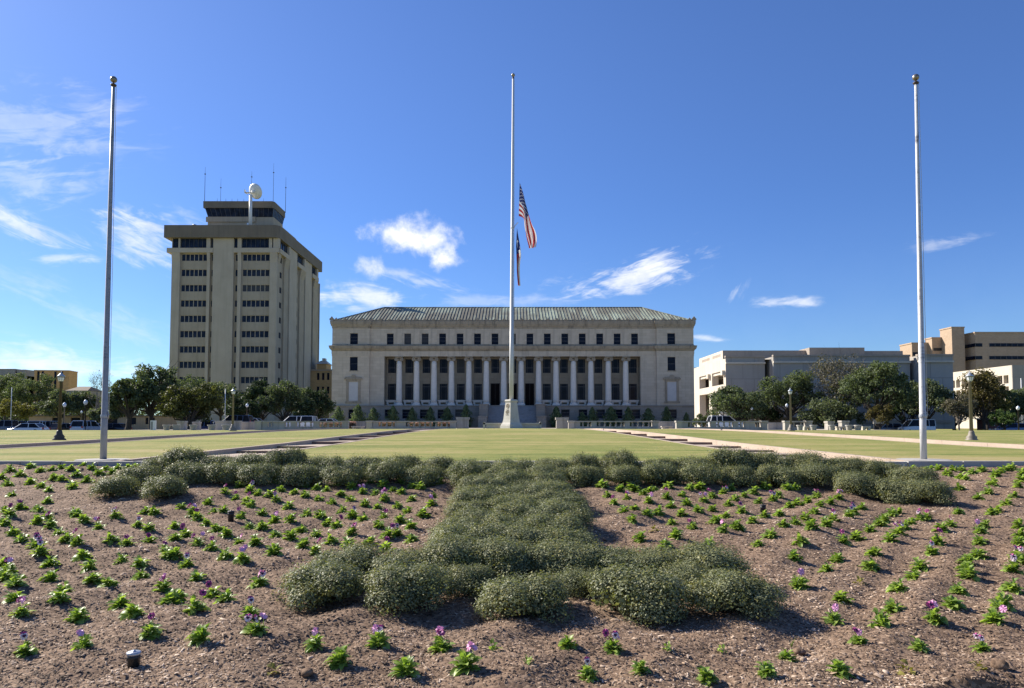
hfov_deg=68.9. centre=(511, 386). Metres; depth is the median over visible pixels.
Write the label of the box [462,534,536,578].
holly shrub
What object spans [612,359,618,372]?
window
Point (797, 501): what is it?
pansy
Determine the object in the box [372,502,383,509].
pansy
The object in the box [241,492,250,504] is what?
pansy
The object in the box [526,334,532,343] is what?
window
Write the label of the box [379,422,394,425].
begonia clump
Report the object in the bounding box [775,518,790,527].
pansy
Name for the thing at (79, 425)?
parked suv
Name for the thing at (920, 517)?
pansy
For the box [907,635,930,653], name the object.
pansy
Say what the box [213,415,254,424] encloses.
parked suv
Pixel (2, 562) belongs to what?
pansy
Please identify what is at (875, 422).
notice board
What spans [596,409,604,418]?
window
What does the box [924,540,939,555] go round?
pansy
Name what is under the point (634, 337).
window
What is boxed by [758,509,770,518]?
pansy
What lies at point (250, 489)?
pansy
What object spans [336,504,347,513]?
pansy
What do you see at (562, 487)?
holly shrub
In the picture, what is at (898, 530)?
pansy
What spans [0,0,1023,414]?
sky
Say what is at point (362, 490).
pansy
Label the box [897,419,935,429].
passenger van
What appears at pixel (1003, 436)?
lawn
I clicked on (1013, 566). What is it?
pansy
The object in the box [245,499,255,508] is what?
pansy
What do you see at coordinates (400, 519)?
pansy
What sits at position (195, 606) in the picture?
pansy
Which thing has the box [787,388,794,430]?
street lamp
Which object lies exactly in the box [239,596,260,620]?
pansy
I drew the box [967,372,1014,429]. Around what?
oak tree
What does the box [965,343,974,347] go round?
window
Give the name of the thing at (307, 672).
soil clod
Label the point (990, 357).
window
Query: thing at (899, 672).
pansy
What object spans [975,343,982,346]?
window
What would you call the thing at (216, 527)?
pansy
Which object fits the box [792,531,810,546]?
pansy
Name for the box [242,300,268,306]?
window
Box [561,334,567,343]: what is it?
window
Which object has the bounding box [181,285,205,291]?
window
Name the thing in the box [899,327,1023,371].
brick block
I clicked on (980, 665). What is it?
pansy
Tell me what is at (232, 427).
street lamp
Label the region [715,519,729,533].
pansy
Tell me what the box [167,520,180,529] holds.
pansy
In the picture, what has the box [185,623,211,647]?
pansy
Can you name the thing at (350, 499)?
pansy
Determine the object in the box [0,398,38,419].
round tree
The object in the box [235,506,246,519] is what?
pansy
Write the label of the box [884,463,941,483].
holly shrub
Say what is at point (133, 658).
path light
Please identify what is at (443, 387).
window
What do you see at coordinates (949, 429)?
ground
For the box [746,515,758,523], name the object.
pansy
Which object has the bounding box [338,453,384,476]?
holly shrub
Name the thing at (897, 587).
pansy
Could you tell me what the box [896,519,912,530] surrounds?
pansy
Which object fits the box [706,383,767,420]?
oak tree
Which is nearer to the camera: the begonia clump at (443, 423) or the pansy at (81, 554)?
the pansy at (81, 554)
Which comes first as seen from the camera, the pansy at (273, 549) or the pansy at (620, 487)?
the pansy at (273, 549)
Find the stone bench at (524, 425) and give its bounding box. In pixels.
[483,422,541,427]
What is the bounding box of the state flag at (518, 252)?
[516,231,520,285]
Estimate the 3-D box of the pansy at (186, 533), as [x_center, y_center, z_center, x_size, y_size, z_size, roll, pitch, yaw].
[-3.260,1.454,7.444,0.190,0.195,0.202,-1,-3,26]
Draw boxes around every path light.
[126,650,140,668]
[227,510,234,521]
[760,504,765,512]
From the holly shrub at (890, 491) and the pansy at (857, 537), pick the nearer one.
the pansy at (857, 537)
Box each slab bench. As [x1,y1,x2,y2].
[803,426,810,429]
[835,426,845,429]
[861,426,870,429]
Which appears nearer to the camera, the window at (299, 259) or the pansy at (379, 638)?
the pansy at (379, 638)
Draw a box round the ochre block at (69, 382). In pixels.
[34,370,77,414]
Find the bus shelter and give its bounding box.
[755,411,821,428]
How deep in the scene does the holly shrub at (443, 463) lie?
11.51 m
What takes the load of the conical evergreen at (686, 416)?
on the pavement
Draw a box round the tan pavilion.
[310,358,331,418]
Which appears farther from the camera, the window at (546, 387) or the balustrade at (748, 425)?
the window at (546, 387)
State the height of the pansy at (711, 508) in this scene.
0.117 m
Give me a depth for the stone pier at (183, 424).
78.47 m
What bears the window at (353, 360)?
in the columned hall
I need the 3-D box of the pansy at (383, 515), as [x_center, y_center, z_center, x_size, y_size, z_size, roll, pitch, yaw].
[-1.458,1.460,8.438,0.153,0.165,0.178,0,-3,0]
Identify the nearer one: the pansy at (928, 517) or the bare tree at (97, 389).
the pansy at (928, 517)
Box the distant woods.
[0,400,162,420]
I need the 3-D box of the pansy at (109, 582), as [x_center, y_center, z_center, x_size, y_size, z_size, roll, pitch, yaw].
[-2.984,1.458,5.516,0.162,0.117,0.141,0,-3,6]
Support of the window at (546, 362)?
in the columned hall
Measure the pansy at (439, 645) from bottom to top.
0.170 m
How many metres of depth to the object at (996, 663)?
3.93 m
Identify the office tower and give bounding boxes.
[164,172,321,426]
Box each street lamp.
[52,371,65,439]
[62,402,66,422]
[83,400,87,429]
[229,388,236,430]
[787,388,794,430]
[965,371,977,439]
[1016,406,1019,429]
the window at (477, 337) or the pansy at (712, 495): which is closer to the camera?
the pansy at (712, 495)
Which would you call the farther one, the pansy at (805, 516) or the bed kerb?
the bed kerb
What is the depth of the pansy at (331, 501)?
9.27 m
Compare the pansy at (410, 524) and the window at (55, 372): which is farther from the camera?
the window at (55, 372)
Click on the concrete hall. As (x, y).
(746, 370)
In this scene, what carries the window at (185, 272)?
in the office tower
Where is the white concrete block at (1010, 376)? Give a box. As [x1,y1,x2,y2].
[953,365,1023,428]
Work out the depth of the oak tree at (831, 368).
101.72 m
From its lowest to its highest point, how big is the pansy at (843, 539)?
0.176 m
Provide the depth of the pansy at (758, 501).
9.30 m
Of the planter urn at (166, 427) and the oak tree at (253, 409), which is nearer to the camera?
the planter urn at (166, 427)
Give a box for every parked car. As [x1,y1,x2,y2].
[6,423,50,429]
[48,423,70,429]
[108,423,131,429]
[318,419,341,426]
[873,423,901,429]
[989,423,1023,429]
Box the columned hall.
[329,307,696,427]
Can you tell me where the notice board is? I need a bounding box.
[873,420,887,429]
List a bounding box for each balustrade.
[255,421,349,429]
[365,421,456,428]
[567,421,658,428]
[674,421,767,429]
[782,421,812,429]
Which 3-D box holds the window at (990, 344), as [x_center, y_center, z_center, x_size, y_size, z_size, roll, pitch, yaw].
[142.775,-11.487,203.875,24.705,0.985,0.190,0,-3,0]
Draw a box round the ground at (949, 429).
[865,428,976,429]
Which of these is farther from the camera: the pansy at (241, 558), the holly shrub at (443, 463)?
the holly shrub at (443, 463)
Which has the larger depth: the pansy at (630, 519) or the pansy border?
the pansy border
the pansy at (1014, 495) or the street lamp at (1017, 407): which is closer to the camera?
the pansy at (1014, 495)
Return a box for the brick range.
[29,415,187,429]
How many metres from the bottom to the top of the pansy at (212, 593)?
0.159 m
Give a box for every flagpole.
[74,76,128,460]
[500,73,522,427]
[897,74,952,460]
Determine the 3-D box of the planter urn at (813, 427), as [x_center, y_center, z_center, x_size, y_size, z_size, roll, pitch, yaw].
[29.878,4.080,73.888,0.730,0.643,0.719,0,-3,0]
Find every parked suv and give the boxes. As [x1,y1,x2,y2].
[27,421,46,425]
[47,421,57,426]
[70,420,100,429]
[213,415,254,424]
[284,416,300,426]
[300,416,317,426]
[706,416,742,426]
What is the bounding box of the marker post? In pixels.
[150,420,156,429]
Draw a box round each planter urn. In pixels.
[162,425,170,429]
[172,425,180,429]
[189,425,196,429]
[207,425,216,429]
[222,425,229,429]
[796,425,803,429]
[810,425,816,429]
[828,425,835,429]
[845,425,852,429]
[854,425,861,429]
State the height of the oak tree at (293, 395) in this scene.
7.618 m
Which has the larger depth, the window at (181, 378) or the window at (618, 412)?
the window at (181, 378)
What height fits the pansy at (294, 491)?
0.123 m
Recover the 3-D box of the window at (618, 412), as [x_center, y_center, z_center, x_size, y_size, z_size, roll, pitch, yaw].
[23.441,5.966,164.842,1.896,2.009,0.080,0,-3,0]
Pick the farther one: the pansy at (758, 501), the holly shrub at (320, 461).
the holly shrub at (320, 461)
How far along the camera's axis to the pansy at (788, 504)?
9.05 m
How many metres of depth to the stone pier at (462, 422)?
79.45 m
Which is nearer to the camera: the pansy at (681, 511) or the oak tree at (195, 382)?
the pansy at (681, 511)
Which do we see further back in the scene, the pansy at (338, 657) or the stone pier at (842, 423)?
the stone pier at (842, 423)
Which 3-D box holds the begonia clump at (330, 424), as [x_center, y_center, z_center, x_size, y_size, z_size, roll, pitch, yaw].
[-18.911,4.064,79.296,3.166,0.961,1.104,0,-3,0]
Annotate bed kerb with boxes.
[0,461,1023,467]
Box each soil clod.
[301,667,312,676]
[793,647,805,655]
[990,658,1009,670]
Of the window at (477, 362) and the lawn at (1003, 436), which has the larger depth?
the window at (477, 362)
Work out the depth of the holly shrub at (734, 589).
5.00 m
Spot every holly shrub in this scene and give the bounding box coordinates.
[87,472,141,497]
[113,463,163,484]
[136,471,190,498]
[139,454,170,473]
[160,443,210,467]
[160,459,209,483]
[166,464,210,483]
[191,453,235,466]
[202,457,249,483]
[222,451,270,466]
[235,460,281,484]
[260,444,309,472]
[270,554,368,611]
[273,460,328,486]
[302,453,344,472]
[308,540,388,573]
[319,461,366,485]
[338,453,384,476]
[359,553,457,617]
[362,457,409,481]
[363,542,432,580]
[380,452,421,471]
[400,460,446,486]
[415,453,461,476]
[415,529,478,567]
[417,533,484,578]
[425,513,488,539]
[426,517,502,545]
[439,562,497,598]
[441,458,483,485]
[441,496,498,518]
[446,485,500,512]
[449,503,496,521]
[451,457,495,473]
[451,471,497,489]
[454,481,506,496]
[460,533,540,573]
[462,475,509,488]
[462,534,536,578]
[471,566,574,623]
[481,510,537,529]
[482,462,523,475]
[483,490,538,513]
[483,519,543,545]
[490,455,535,470]
[491,466,532,484]
[491,482,537,495]
[491,498,542,519]
[507,478,538,491]
[509,491,542,498]
[513,538,593,579]
[519,509,587,534]
[521,480,575,498]
[522,462,572,479]
[522,534,602,578]
[525,470,567,483]
[526,475,572,488]
[527,521,602,547]
[532,487,590,510]
[532,498,598,527]
[534,455,573,469]
[535,496,570,506]
[553,565,603,598]
[561,464,606,486]
[563,451,602,469]
[572,540,649,579]
[584,559,694,626]
[598,447,641,473]
[603,462,642,484]
[625,540,688,575]
[636,455,679,472]
[638,460,687,484]
[657,557,715,590]
[671,452,714,470]
[674,460,722,484]
[675,537,756,579]
[683,564,790,620]
[705,443,758,474]
[718,463,759,486]
[748,447,792,474]
[752,462,806,487]
[786,448,828,470]
[793,461,844,485]
[823,455,862,476]
[829,456,871,475]
[831,468,885,494]
[859,457,901,479]
[863,475,917,503]
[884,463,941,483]
[903,476,960,504]
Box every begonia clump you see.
[320,422,341,426]
[349,421,355,428]
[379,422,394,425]
[407,422,432,425]
[438,422,449,425]
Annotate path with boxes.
[0,429,327,448]
[114,428,434,460]
[589,428,909,460]
[696,429,1023,448]
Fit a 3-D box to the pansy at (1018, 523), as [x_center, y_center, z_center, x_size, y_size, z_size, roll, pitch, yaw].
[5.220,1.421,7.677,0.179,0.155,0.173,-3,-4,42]
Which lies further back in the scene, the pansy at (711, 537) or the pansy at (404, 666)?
the pansy at (711, 537)
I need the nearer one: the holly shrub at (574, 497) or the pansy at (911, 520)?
the pansy at (911, 520)
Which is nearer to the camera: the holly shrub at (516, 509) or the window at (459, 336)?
the holly shrub at (516, 509)
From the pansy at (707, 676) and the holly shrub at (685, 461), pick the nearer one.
the pansy at (707, 676)
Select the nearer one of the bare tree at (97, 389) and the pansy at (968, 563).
the pansy at (968, 563)
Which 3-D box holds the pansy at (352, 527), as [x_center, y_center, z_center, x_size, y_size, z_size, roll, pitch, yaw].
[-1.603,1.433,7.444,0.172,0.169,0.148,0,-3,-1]
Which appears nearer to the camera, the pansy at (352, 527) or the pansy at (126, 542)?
the pansy at (126, 542)
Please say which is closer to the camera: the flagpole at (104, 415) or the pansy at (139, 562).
the pansy at (139, 562)
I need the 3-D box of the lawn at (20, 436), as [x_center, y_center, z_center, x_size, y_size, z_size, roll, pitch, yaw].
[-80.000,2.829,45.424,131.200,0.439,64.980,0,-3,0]
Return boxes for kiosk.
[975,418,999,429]
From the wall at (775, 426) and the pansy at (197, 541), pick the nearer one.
the pansy at (197, 541)
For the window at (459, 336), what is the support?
in the columned hall
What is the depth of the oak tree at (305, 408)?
110.73 m
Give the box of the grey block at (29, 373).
[0,369,33,417]
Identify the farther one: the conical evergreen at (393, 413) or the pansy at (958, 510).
the conical evergreen at (393, 413)
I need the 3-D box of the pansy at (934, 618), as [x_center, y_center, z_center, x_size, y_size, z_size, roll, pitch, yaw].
[2.745,1.478,4.853,0.168,0.191,0.163,0,-3,6]
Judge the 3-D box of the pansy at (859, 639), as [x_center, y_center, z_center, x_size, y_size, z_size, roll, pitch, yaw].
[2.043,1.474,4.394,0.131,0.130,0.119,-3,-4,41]
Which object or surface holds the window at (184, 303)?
in the office tower
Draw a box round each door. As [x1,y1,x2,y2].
[491,383,499,404]
[508,383,516,399]
[525,383,533,404]
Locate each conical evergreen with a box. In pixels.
[329,406,347,420]
[348,404,369,420]
[365,407,380,424]
[385,405,399,422]
[406,407,418,425]
[422,406,435,425]
[440,407,453,420]
[461,404,473,426]
[549,406,561,427]
[577,412,588,425]
[585,407,598,425]
[601,406,622,425]
[619,406,635,425]
[638,408,656,425]
[661,406,675,420]
[682,412,690,426]
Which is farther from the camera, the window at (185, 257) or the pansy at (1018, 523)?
the window at (185, 257)
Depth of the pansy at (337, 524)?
7.86 m
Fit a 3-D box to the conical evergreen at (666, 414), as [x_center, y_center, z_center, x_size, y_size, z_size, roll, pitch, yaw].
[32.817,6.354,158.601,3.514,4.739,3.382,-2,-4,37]
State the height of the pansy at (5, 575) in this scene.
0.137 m
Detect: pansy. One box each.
[0,505,9,513]
[0,515,12,526]
[0,556,11,568]
[0,557,17,573]
[0,566,12,580]
[1,503,16,517]
[1,590,26,603]
[2,573,28,587]
[4,526,21,536]
[6,490,18,496]
[8,596,35,618]
[12,533,29,542]
[13,499,28,509]
[13,631,37,657]
[25,532,43,549]
[28,535,49,557]
[29,514,45,524]
[31,504,47,512]
[37,569,58,582]
[38,555,60,567]
[40,495,53,503]
[41,510,55,519]
[42,484,52,491]
[42,511,57,529]
[47,589,70,603]
[49,580,74,593]
[51,527,65,535]
[57,531,74,543]
[63,607,90,624]
[68,528,86,546]
[69,508,82,517]
[69,629,93,652]
[70,549,92,561]
[75,513,91,523]
[79,558,96,573]
[81,572,103,585]
[91,516,105,530]
[97,577,120,587]
[101,531,120,545]
[106,592,130,610]
[109,506,124,518]
[113,552,129,564]
[117,534,136,547]
[118,603,146,621]
[129,555,150,567]
[129,567,149,580]
[131,516,144,527]
[137,506,150,514]
[138,612,164,640]
[141,522,155,531]
[141,532,157,543]
[147,505,162,515]
[151,573,171,592]
[156,588,183,604]
[158,540,170,552]
[158,547,177,560]
[165,532,182,541]
[166,546,183,560]
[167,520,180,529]
[169,588,189,601]
[174,502,186,508]
[177,523,192,538]
[177,552,195,568]
[183,589,210,615]
[185,503,196,517]
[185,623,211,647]
[187,569,206,581]
[190,508,204,521]
[190,531,205,546]
[199,518,210,525]
[202,496,213,504]
[202,580,222,598]
[203,536,219,551]
[206,523,222,532]
[207,508,216,514]
[212,587,237,603]
[216,504,229,512]
[217,525,233,537]
[217,547,234,560]
[220,484,231,494]
[230,490,240,500]
[231,544,253,564]
[232,533,245,545]
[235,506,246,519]
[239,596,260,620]
[239,612,268,636]
[240,520,255,529]
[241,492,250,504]
[244,480,256,492]
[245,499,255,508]
[246,570,269,588]
[247,533,262,546]
[252,489,262,495]
[255,507,267,515]
[255,520,270,530]
[262,489,274,496]
[262,543,283,555]
[267,511,281,523]
[267,662,280,675]
[268,530,282,537]
[270,491,282,502]
[276,485,286,492]
[281,500,294,509]
[281,528,299,541]
[283,512,296,522]
[289,488,299,494]
[294,524,308,533]
[295,536,311,548]
[299,507,312,517]
[300,490,309,497]
[302,627,325,653]
[308,537,321,555]
[310,528,321,537]
[313,494,324,501]
[313,509,327,518]
[321,486,330,491]
[321,516,332,526]
[321,532,338,545]
[323,644,351,670]
[326,497,337,504]
[328,514,344,530]
[335,490,347,496]
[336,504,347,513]
[339,536,356,549]
[344,505,357,518]
[344,522,359,535]
[345,495,355,501]
[354,513,370,522]
[358,484,366,494]
[359,498,371,507]
[361,535,379,547]
[365,624,390,650]
[370,488,380,495]
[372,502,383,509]
[372,520,385,528]
[378,487,390,502]
[378,509,388,518]
[378,523,395,539]
[379,536,394,551]
[387,486,396,492]
[388,655,419,677]
[391,523,403,536]
[392,501,403,508]
[393,513,407,523]
[396,487,405,494]
[401,506,412,514]
[402,533,418,543]
[404,518,417,529]
[405,494,417,502]
[415,507,430,517]
[425,494,438,506]
[427,626,455,654]
[449,641,482,675]
[488,638,501,649]
[522,654,534,664]
[558,635,577,650]
[577,656,598,682]
[602,629,622,654]
[603,490,611,497]
[609,494,618,504]
[615,484,625,492]
[618,505,630,513]
[621,491,631,499]
[625,513,637,523]
[629,503,640,510]
[629,660,651,675]
[632,530,647,542]
[638,488,647,494]
[641,507,654,517]
[643,492,654,503]
[645,486,653,492]
[652,505,665,516]
[658,538,673,548]
[661,488,672,499]
[662,641,673,650]
[665,500,676,508]
[666,517,677,525]
[668,527,683,539]
[676,508,688,516]
[677,490,686,497]
[679,497,693,506]
[684,482,694,490]
[686,518,697,529]
[693,503,704,513]
[696,664,718,686]
[698,492,709,502]
[703,536,716,547]
[706,488,717,498]
[706,514,723,523]
[707,504,718,511]
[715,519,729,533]
[717,644,726,652]
[718,486,728,493]
[720,510,732,518]
[722,499,734,506]
[729,494,740,501]
[729,519,743,529]
[733,523,747,531]
[735,501,750,513]
[740,490,748,497]
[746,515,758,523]
[751,538,764,546]
[753,497,763,503]
[754,660,778,678]
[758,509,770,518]
[760,527,777,538]
[767,490,777,501]
[772,489,785,498]
[772,507,784,516]
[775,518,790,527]
[778,648,798,661]
[784,500,794,507]
[788,515,804,526]
[788,549,803,562]
[788,568,810,590]
[792,497,804,505]
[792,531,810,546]
[799,512,813,520]
[801,495,812,503]
[804,518,820,530]
[808,488,821,498]
[808,507,820,514]
[814,499,825,507]
[817,562,835,572]
[819,516,834,527]
[820,603,847,625]
[824,496,837,504]
[825,659,854,679]
[827,509,842,521]
[828,552,845,563]
[831,590,854,603]
[834,489,844,499]
[836,529,852,545]
[842,505,854,517]
[846,502,860,515]
[847,627,868,644]
[849,530,866,541]
[854,575,866,584]
[856,502,868,510]
[859,557,879,572]
[863,523,878,532]
[864,546,883,556]
[868,607,893,628]
[871,516,888,526]
[879,513,891,523]
[880,597,904,614]
[881,531,899,542]
[884,506,897,516]
[886,578,909,592]
[888,520,908,535]
[896,507,903,514]
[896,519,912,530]
[896,659,915,674]
[903,569,920,580]
[905,517,916,524]
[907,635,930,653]
[909,557,929,571]
[915,508,926,520]
[921,600,948,626]
[922,509,934,520]
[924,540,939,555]
[929,528,947,545]
[931,521,950,532]
[939,595,966,610]
[943,515,958,526]
[947,581,969,596]
[951,507,965,514]
[955,553,977,564]
[955,560,975,570]
[955,564,980,581]
[968,546,989,559]
[969,633,991,652]
[970,660,988,670]
[971,519,989,534]
[971,534,987,545]
[972,492,985,499]
[979,486,994,494]
[979,519,991,528]
[980,605,1007,626]
[983,506,999,515]
[987,591,1016,611]
[995,505,1003,512]
[997,577,1023,594]
[999,498,1013,505]
[1000,553,1022,574]
[1007,491,1019,497]
[1007,545,1023,557]
[1011,518,1023,528]
[1011,527,1023,536]
[1011,535,1023,545]
[1014,551,1023,564]
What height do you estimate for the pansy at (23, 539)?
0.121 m
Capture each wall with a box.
[214,421,241,429]
[242,422,254,429]
[355,421,365,428]
[659,421,674,428]
[768,423,782,429]
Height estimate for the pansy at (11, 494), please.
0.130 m
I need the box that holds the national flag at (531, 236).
[519,185,536,247]
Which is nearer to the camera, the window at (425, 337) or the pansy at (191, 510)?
the pansy at (191, 510)
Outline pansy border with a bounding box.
[0,461,1023,494]
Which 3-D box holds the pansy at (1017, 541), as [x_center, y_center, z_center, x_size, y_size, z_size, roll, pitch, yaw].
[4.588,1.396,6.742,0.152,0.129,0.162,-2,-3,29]
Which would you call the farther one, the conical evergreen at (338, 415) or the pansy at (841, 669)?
the conical evergreen at (338, 415)
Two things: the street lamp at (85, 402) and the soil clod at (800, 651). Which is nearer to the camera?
the soil clod at (800, 651)
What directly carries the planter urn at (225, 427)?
on the lawn at (20, 436)
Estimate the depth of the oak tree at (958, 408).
96.21 m
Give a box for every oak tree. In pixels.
[0,372,32,419]
[2,370,55,414]
[32,388,84,417]
[71,390,100,419]
[84,404,125,422]
[99,378,153,429]
[127,359,182,429]
[154,382,223,428]
[174,373,215,417]
[208,380,240,420]
[223,395,262,419]
[238,377,284,419]
[253,379,308,420]
[292,398,316,415]
[302,386,336,419]
[692,414,707,426]
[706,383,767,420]
[741,403,783,426]
[755,369,824,420]
[796,396,865,426]
[801,342,885,407]
[826,357,918,429]
[864,404,894,429]
[881,395,926,423]
[898,377,955,418]
[940,394,978,429]
[952,392,979,429]
[955,367,1007,429]
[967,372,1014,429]
[987,408,1017,429]
[990,387,1023,422]
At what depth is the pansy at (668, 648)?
4.19 m
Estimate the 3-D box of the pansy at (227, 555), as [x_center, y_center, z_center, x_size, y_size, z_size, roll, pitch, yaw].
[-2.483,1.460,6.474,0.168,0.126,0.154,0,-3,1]
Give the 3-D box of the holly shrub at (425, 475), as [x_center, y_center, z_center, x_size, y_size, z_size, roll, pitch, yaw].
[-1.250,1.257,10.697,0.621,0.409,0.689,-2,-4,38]
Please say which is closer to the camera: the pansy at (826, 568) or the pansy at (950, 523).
the pansy at (826, 568)
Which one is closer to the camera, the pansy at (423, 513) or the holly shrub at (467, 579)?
the holly shrub at (467, 579)
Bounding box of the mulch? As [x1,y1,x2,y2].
[0,463,1023,687]
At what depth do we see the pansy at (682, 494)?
9.76 m
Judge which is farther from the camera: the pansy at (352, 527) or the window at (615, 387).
the window at (615, 387)
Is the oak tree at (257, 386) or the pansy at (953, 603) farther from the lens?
the oak tree at (257, 386)
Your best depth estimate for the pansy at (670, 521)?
8.00 m
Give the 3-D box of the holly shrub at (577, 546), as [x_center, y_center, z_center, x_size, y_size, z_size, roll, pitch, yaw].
[0.410,1.374,6.011,0.744,0.350,0.768,-1,-3,16]
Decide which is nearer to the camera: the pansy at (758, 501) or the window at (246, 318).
the pansy at (758, 501)
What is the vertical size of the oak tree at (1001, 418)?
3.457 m
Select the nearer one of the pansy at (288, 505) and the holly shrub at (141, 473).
the pansy at (288, 505)
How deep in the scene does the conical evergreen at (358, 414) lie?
158.31 m
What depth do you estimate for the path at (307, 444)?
22.86 m
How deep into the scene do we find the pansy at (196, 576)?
5.80 m
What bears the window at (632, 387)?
in the columned hall
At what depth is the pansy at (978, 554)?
6.54 m
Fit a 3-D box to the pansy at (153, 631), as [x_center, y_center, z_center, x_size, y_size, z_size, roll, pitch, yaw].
[-2.128,1.414,4.397,0.150,0.167,0.160,-2,-4,37]
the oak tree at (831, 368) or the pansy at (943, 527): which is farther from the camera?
the oak tree at (831, 368)
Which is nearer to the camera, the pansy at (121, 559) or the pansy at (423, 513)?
the pansy at (121, 559)
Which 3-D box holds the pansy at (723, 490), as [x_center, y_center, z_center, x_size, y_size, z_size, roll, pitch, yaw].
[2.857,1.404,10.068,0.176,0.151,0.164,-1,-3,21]
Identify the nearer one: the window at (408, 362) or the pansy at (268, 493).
the pansy at (268, 493)
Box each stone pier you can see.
[176,421,187,429]
[192,422,201,429]
[456,417,469,428]
[555,418,568,428]
[824,421,834,429]
[838,421,849,429]
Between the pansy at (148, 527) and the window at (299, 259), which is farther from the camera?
the window at (299, 259)
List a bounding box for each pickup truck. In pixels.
[0,420,18,429]
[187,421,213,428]
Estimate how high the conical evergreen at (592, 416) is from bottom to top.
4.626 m
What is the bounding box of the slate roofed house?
[65,387,101,414]
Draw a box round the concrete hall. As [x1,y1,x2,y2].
[694,348,954,428]
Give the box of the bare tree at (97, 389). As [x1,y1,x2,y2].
[81,372,111,421]
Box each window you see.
[54,371,56,387]
[173,239,177,247]
[179,361,204,367]
[179,377,203,382]
[180,315,205,321]
[180,331,204,337]
[180,346,204,352]
[181,239,206,247]
[181,269,206,275]
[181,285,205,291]
[181,300,205,306]
[182,254,206,260]
[241,331,268,337]
[241,346,267,352]
[241,361,267,367]
[241,377,267,382]
[242,239,268,247]
[242,285,268,291]
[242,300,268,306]
[242,315,268,321]
[243,254,269,260]
[243,269,269,275]
[280,241,286,252]
[297,255,302,264]
[349,409,353,418]
[350,333,357,343]
[350,357,357,370]
[387,334,393,343]
[388,359,395,372]
[388,384,395,399]
[402,409,409,418]
[404,334,410,343]
[405,359,412,372]
[405,384,412,399]
[420,409,427,418]
[422,334,428,343]
[422,384,429,399]
[423,359,429,372]
[438,409,443,418]
[439,334,445,343]
[440,359,447,372]
[440,384,447,399]
[455,409,462,418]
[457,334,462,343]
[457,359,464,372]
[457,384,464,399]
[474,334,480,343]
[474,359,481,372]
[474,384,481,399]
[491,359,498,372]
[492,334,497,343]
[508,359,515,372]
[509,334,515,343]
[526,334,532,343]
[526,359,533,372]
[543,359,550,372]
[543,384,550,399]
[544,334,550,343]
[560,359,567,372]
[560,384,567,399]
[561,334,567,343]
[561,409,569,418]
[577,359,584,372]
[577,384,584,399]
[579,334,585,343]
[579,409,586,416]
[594,359,601,372]
[594,384,601,399]
[596,334,602,343]
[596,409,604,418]
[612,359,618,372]
[612,384,619,399]
[614,334,619,343]
[615,409,621,418]
[629,359,636,372]
[629,384,636,399]
[631,334,637,343]
[632,409,639,418]
[667,333,674,343]
[668,357,674,370]
[669,409,676,418]
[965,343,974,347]
[965,356,974,360]
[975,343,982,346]
[989,343,1023,346]
[989,356,1023,358]
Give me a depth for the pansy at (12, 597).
5.12 m
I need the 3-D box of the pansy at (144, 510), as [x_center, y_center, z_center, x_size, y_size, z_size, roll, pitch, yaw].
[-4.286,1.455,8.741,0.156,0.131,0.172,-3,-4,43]
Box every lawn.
[0,429,403,460]
[0,430,261,444]
[262,428,779,461]
[620,429,1023,460]
[762,430,1023,444]
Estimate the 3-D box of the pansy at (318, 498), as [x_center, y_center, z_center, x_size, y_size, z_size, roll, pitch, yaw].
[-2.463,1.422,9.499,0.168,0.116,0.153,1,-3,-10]
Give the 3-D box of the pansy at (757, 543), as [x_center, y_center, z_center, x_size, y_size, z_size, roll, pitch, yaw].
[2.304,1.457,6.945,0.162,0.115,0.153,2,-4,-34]
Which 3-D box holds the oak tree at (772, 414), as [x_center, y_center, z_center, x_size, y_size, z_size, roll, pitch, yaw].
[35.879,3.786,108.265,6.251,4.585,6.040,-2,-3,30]
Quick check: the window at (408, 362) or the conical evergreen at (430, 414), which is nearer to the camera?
the conical evergreen at (430, 414)
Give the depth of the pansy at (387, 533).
7.34 m
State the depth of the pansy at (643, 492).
9.67 m
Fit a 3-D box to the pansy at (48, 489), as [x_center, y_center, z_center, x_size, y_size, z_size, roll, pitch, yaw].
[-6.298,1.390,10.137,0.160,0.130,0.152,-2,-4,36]
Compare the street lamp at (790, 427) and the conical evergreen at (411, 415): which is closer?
the street lamp at (790, 427)

